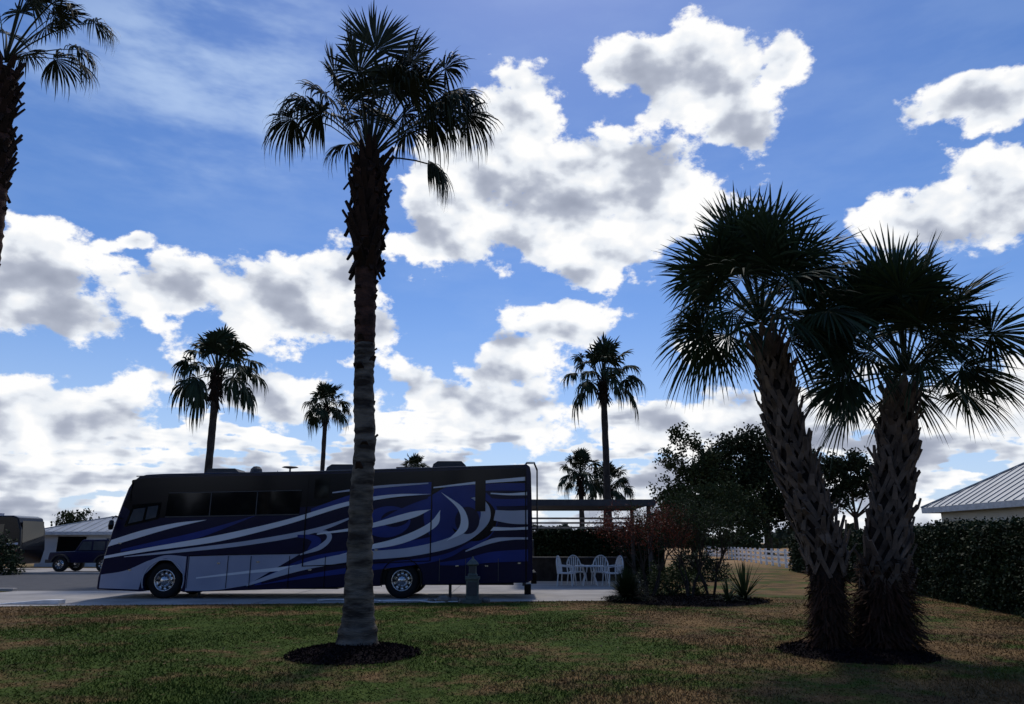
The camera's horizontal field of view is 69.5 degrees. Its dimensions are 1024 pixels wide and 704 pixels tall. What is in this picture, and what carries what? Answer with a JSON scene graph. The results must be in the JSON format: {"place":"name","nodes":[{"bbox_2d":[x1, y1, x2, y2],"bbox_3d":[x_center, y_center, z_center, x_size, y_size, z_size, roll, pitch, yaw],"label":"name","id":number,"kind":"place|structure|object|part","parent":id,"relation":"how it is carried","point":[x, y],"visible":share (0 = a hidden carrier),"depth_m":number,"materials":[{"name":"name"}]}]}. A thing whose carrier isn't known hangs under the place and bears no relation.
{"place":"outdoors","nodes":[
{"label":"outdoors","id":0,"kind":"place"},
{"bbox_2d":[0,513,44,563],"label":"motor coach","id":1,"kind":"object","parent":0,"point":[28,532],"visible":0.8,"depth_m":45.27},
{"bbox_2d":[5,568,99,571],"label":"driveway","id":2,"kind":"structure","parent":0,"point":[52,570],"depth_m":43.89,"materials":[{"name":"concrete"}]},
{"bbox_2d":[45,539,109,571],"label":"off road suv","id":3,"kind":"object","parent":2,"relation":"on","point":[87,551],"visible":0.57,"depth_m":41.86,"materials":[{"name":"blue paint"}]},
{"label":"windows","id":4,"kind":"part","parent":3,"relation":"part of","materials":[{"name":"black glass"}]},
{"bbox_2d":[0,572,118,590],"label":"road","id":5,"kind":"structure","parent":0,"point":[55,581],"depth_m":31.31,"materials":[{"name":"grey asphalt"}]},
{"bbox_2d":[0,543,1023,703],"bbox_3d":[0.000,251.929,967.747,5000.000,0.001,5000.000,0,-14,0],"label":"ground","id":6,"kind":"structure","parent":0,"point":[782,581],"depth_m":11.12,"materials":[{"name":"green plant"}]},
{"bbox_2d":[0,529,26,574],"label":"round bush","id":7,"kind":"object","parent":6,"relation":"on","point":[8,555],"visible":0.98,"depth_m":38.18,"materials":[{"name":"green plant"}]},
{"bbox_2d":[0,0,120,265],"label":"fan palm tree","id":8,"kind":"object","parent":6,"relation":"on","point":[11,94],"visible":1,"depth_m":16.10,"materials":[{"name":"green plant"}]},
{"bbox_2d":[50,508,99,525],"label":"tree","id":9,"kind":"object","parent":6,"relation":"on","point":[71,518],"visible":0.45,"depth_m":67.89,"materials":[{"name":"green plant"}]},
{"bbox_2d":[34,516,116,566],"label":"cottage","id":10,"kind":"structure","parent":6,"relation":"on","point":[67,537],"depth_m":51.32,"materials":[{"name":"white paint"}]},
{"bbox_2d":[54,535,109,551],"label":"windows","id":11,"kind":"structure","parent":10,"relation":"in","point":[63,544],"depth_m":51.28,"materials":[{"name":"black glass"}]},
{"bbox_2d":[167,324,268,472],"bbox_3d":[-13.411,4.277,33.018,4.172,11.556,4.428,0,-14,0],"label":"fan palm tree","id":12,"kind":"object","parent":6,"relation":"on","point":[225,343],"visible":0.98,"depth_m":33.41,"materials":[{"name":"green plant"}]},
{"bbox_2d":[0,579,642,605],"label":"concrete pad","id":13,"kind":"object","parent":6,"relation":"on","point":[548,591],"visible":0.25,"depth_m":23.06,"materials":[{"name":"grey concrete"}]},
{"bbox_2d":[0,599,65,603],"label":"concrete curb","id":14,"kind":"structure","parent":13,"relation":"on","point":[54,601],"depth_m":19.71,"materials":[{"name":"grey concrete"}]},
{"bbox_2d":[97,461,537,598],"bbox_3d":[-5.730,5.548,23.277,13.060,4.114,2.850,0,-14,0],"label":"motorhome","id":15,"kind":"object","parent":13,"relation":"on","point":[257,528],"visible":0.97,"depth_m":22.16,"materials":[{"name":"blue paint"}]},
{"bbox_2d":[317,599,457,602],"bbox_3d":[-3.287,7.012,20.841,4.336,0.040,0.951,-3,-15,12],"label":"curb","id":16,"kind":"object","parent":13,"relation":"on","point":[395,600],"visible":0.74,"depth_m":20.59,"materials":[{"name":"grey concrete"}]},
{"bbox_2d":[556,555,576,585],"bbox_3d":[2.078,8.414,28.406,0.695,1.127,0.670,-5,-15,19],"label":"patio chair","id":17,"kind":"object","parent":13,"relation":"on","point":[559,565],"visible":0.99,"depth_m":28.41,"materials":[{"name":"white plastic"}]},
{"bbox_2d":[566,555,587,584],"bbox_3d":[2.592,8.718,29.582,0.670,1.127,0.695,5,-15,-19],"label":"patio chair","id":18,"kind":"object","parent":13,"relation":"on","point":[574,569],"visible":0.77,"depth_m":29.79,"materials":[{"name":"white plastic"}]},
{"bbox_2d":[533,557,625,580],"bbox_3d":[2.700,9.478,32.254,4.520,1.000,0.800,0,-14,0],"label":"outdoor kitchen counter","id":19,"kind":"object","parent":13,"relation":"on","point":[544,568],"visible":0.41,"depth_m":31.92,"materials":[{"name":"grey stone"}]},
{"bbox_2d":[522,499,655,585],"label":"patio pavilion","id":20,"kind":"structure","parent":13,"relation":"on","point":[569,504],"depth_m":30.43,"materials":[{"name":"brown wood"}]},
{"bbox_2d":[575,565,603,585],"bbox_3d":[3.000,8.646,28.544,1.140,0.759,1.140,0,-14,0],"label":"patio table","id":21,"kind":"object","parent":13,"relation":"on","point":[594,574],"visible":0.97,"depth_m":28.36,"materials":[{"name":"white plastic"}]},
{"bbox_2d":[590,555,608,584],"bbox_3d":[3.506,8.693,29.485,0.670,1.127,0.695,-4,-15,15],"label":"patio chair","id":22,"kind":"object","parent":13,"relation":"on","point":[600,571],"visible":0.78,"depth_m":29.70,"materials":[{"name":"white plastic"}]},
{"bbox_2d":[601,555,623,586],"bbox_3d":[3.872,8.389,28.309,0.695,1.127,0.670,5,-15,-19],"label":"patio chair","id":23,"kind":"object","parent":13,"relation":"on","point":[619,561],"visible":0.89,"depth_m":28.39,"materials":[{"name":"white plastic"}]},
{"bbox_2d":[301,380,351,470],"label":"fan palm tree","id":24,"kind":"object","parent":6,"relation":"on","point":[325,410],"visible":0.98,"depth_m":56.33,"materials":[{"name":"green plant"}]},
{"bbox_2d":[283,641,420,665],"bbox_3d":[-2.349,4.439,10.992,2.024,0.172,2.320,0,-14,0],"label":"mulch bed","id":25,"kind":"object","parent":6,"relation":"on","point":[330,653],"visible":0.89,"depth_m":10.53,"materials":[{"name":"brown wood"}]},
{"bbox_2d":[262,1,502,645],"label":"fan palm tree","id":26,"kind":"object","parent":6,"relation":"on","point":[366,217],"visible":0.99,"depth_m":13.29,"materials":[{"name":"green plant"}]},
{"bbox_2d":[400,453,429,467],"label":"fan palm tree","id":27,"kind":"object","parent":6,"relation":"on","point":[414,460],"visible":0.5,"depth_m":69.41,"materials":[{"name":"green plant"}]},
{"bbox_2d":[427,595,489,602],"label":"landscape rocks","id":28,"kind":"object","parent":6,"relation":"on","point":[446,599],"visible":0.73,"depth_m":20.39,"materials":[{"name":"stone"}]},
{"bbox_2d":[462,556,481,603],"bbox_3d":[-1.090,6.294,20.425,0.520,1.240,0.520,0,-14,0],"label":"utility pedestal","id":29,"kind":"object","parent":6,"relation":"on","point":[472,578],"visible":1,"depth_m":20.22,"materials":[{"name":"paint"}]},
{"bbox_2d":[0,607,1008,703],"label":"fallen leaves","id":30,"kind":"object","parent":6,"relation":"on","point":[995,682],"visible":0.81,"depth_m":10.78,"materials":[{"name":"brown plant"}]},
{"bbox_2d":[557,447,602,526],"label":"fan palm tree","id":31,"kind":"object","parent":6,"relation":"on","point":[580,457],"visible":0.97,"depth_m":49.24,"materials":[{"name":"green plant"}]},
{"bbox_2d":[532,524,664,577],"bbox_3d":[4.048,9.479,35.227,6.427,2.589,1.605,0,-14,0],"label":"hedge","id":32,"kind":"object","parent":6,"relation":"on","point":[568,542],"visible":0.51,"depth_m":34.88,"materials":[{"name":"green plant"}]},
{"bbox_2d":[560,332,646,528],"bbox_3d":[4.924,4.976,37.848,4.195,12.622,3.943,6,-16,-22],"label":"fan palm tree","id":33,"kind":"object","parent":6,"relation":"on","point":[605,354],"visible":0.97,"depth_m":38.46,"materials":[{"name":"green plant"}]},
{"bbox_2d":[584,460,635,530],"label":"fan palm tree","id":34,"kind":"object","parent":6,"relation":"on","point":[627,490],"visible":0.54,"depth_m":51.08,"materials":[{"name":"green plant"}]},
{"bbox_2d":[601,592,772,606],"bbox_3d":[5.000,7.129,21.389,4.868,0.200,4.997,0,-14,0],"label":"mulch bed","id":35,"kind":"object","parent":6,"relation":"on","point":[700,600],"visible":0.67,"depth_m":20.24,"materials":[{"name":"brown wood"}]},
{"bbox_2d":[584,497,699,596],"bbox_3d":[4.092,5.795,21.872,3.070,2.962,3.052,-12,-19,39],"label":"bottlebrush shrub","id":36,"kind":"object","parent":35,"relation":"on","point":[631,527],"visible":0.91,"depth_m":21.80,"materials":[{"name":"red plant"}]},
{"bbox_2d":[629,567,659,593],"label":"round bush","id":37,"kind":"object","parent":35,"relation":"on","point":[641,576],"visible":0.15,"depth_m":22.80,"materials":[{"name":"green plant"}]},
{"bbox_2d":[644,557,710,595],"bbox_3d":[4.979,6.903,22.582,2.058,1.230,2.158,0,-14,0],"label":"round bush","id":38,"kind":"object","parent":35,"relation":"on","point":[667,586],"visible":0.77,"depth_m":22.32,"materials":[{"name":"green plant"}]},
{"bbox_2d":[623,489,750,596],"bbox_3d":[5.089,5.595,21.779,3.746,3.291,3.128,-7,-16,24],"label":"bottlebrush shrub","id":39,"kind":"object","parent":35,"relation":"on","point":[690,513],"visible":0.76,"depth_m":21.35,"materials":[{"name":"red plant"}]},
{"bbox_2d":[656,503,752,595],"bbox_3d":[5.752,5.938,22.125,3.287,2.809,2.910,0,-14,0],"label":"bottlebrush shrub","id":40,"kind":"object","parent":35,"relation":"on","point":[720,532],"visible":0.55,"depth_m":21.97,"materials":[{"name":"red plant"}]},
{"bbox_2d":[713,578,747,601],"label":"yucca plant","id":41,"kind":"object","parent":35,"relation":"on","point":[728,594],"visible":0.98,"depth_m":20.15,"materials":[{"name":"green plant"}]},
{"bbox_2d":[716,558,767,598],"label":"yucca plant","id":42,"kind":"object","parent":35,"relation":"on","point":[742,592],"visible":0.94,"depth_m":20.93,"materials":[{"name":"green plant"}]},
{"bbox_2d":[538,522,853,548],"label":"distant trees","id":43,"kind":"object","parent":6,"relation":"on","point":[784,534],"visible":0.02,"depth_m":214.74,"materials":[{"name":"green plant"}]},
{"bbox_2d":[646,421,751,552],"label":"tree","id":44,"kind":"object","parent":6,"relation":"on","point":[693,469],"visible":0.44,"depth_m":103.42,"materials":[{"name":"green plant"}]},
{"bbox_2d":[669,543,734,581],"bbox_3d":[8.293,9.338,32.721,2.866,1.645,2.913,0,-14,0],"label":"round bush","id":45,"kind":"object","parent":6,"relation":"on","point":[707,565],"visible":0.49,"depth_m":32.22,"materials":[{"name":"green plant"}]},
{"bbox_2d":[634,474,785,557],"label":"tree","id":46,"kind":"object","parent":6,"relation":"on","point":[741,509],"visible":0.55,"depth_m":77.39,"materials":[{"name":"green plant"}]},
{"bbox_2d":[704,546,791,567],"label":"white rail fence","id":47,"kind":"object","parent":6,"relation":"on","point":[778,556],"visible":0.67,"depth_m":60.14,"materials":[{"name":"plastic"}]},
{"bbox_2d":[687,422,831,553],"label":"oak tree","id":48,"kind":"object","parent":6,"relation":"on","point":[755,455],"visible":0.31,"depth_m":106.91,"materials":[{"name":"green plant"}]},
{"bbox_2d":[786,528,863,583],"bbox_3d":[15.442,9.518,34.875,1.741,2.329,18.072,-2,-15,9],"label":"hedge","id":49,"kind":"object","parent":6,"relation":"on","point":[795,560],"visible":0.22,"depth_m":31.65,"materials":[{"name":"green plant"}]},
{"bbox_2d":[817,446,873,529],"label":"oak tree","id":50,"kind":"object","parent":6,"relation":"on","point":[856,463],"visible":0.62,"depth_m":107.44,"materials":[{"name":"green plant"}]},
{"bbox_2d":[776,640,941,665],"bbox_3d":[5.167,4.478,11.144,2.265,0.173,2.497,0,-14,0],"label":"mulch bed","id":51,"kind":"object","parent":6,"relation":"on","point":[869,655],"visible":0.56,"depth_m":10.51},
{"bbox_2d":[650,182,901,649],"bbox_3d":[4.141,0.820,11.991,3.832,7.735,4.287,0,-14,0],"label":"cabbage palm tree","id":52,"kind":"object","parent":51,"relation":"on","point":[746,245],"visible":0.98,"depth_m":11.79,"materials":[{"name":"green plant"}]},
{"bbox_2d":[783,220,1023,654],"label":"cabbage palm tree","id":53,"kind":"object","parent":51,"relation":"on","point":[905,296],"visible":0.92,"depth_m":11.70,"materials":[{"name":"green plant"}]},
{"bbox_2d":[910,515,1023,617],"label":"hedge","id":54,"kind":"object","parent":6,"relation":"on","point":[977,563],"visible":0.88,"depth_m":18.93,"materials":[{"name":"green plant"}]},
{"bbox_2d":[0,0,1023,538],"label":"sky","id":55,"kind":"structure","parent":0,"point":[147,214],"materials":[{"name":"blue"}]},
{"bbox_2d":[599,563,655,600],"bbox_3d":[3.248,6.472,20.943,1.846,1.016,1.912,0,-14,0],"label":"shrub","id":56,"kind":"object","parent":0,"point":[626,586],"depth_m":20.71,"materials":[{"name":"green plant"}]},
{"bbox_2d":[689,564,713,581],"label":"ornamental grass","id":57,"kind":"object","parent":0,"point":[694,570],"depth_m":31.49,"materials":[{"name":"green plant"}]},
{"bbox_2d":[941,506,1023,521],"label":"walls","id":58,"kind":"structure","parent":0,"point":[1005,513],"depth_m":27.27,"materials":[{"name":"paint"}]},
{"bbox_2d":[921,462,1023,507],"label":"roof","id":59,"kind":"structure","parent":58,"relation":"on","point":[1006,485],"depth_m":27.91,"materials":[{"name":"grey metal"}]},
{"bbox_2d":[921,499,1023,512],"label":"fascia and soffit","id":60,"kind":"structure","parent":58,"relation":"attached to","point":[1003,504],"depth_m":27.06,"materials":[{"name":"grey metal"}]}
]}

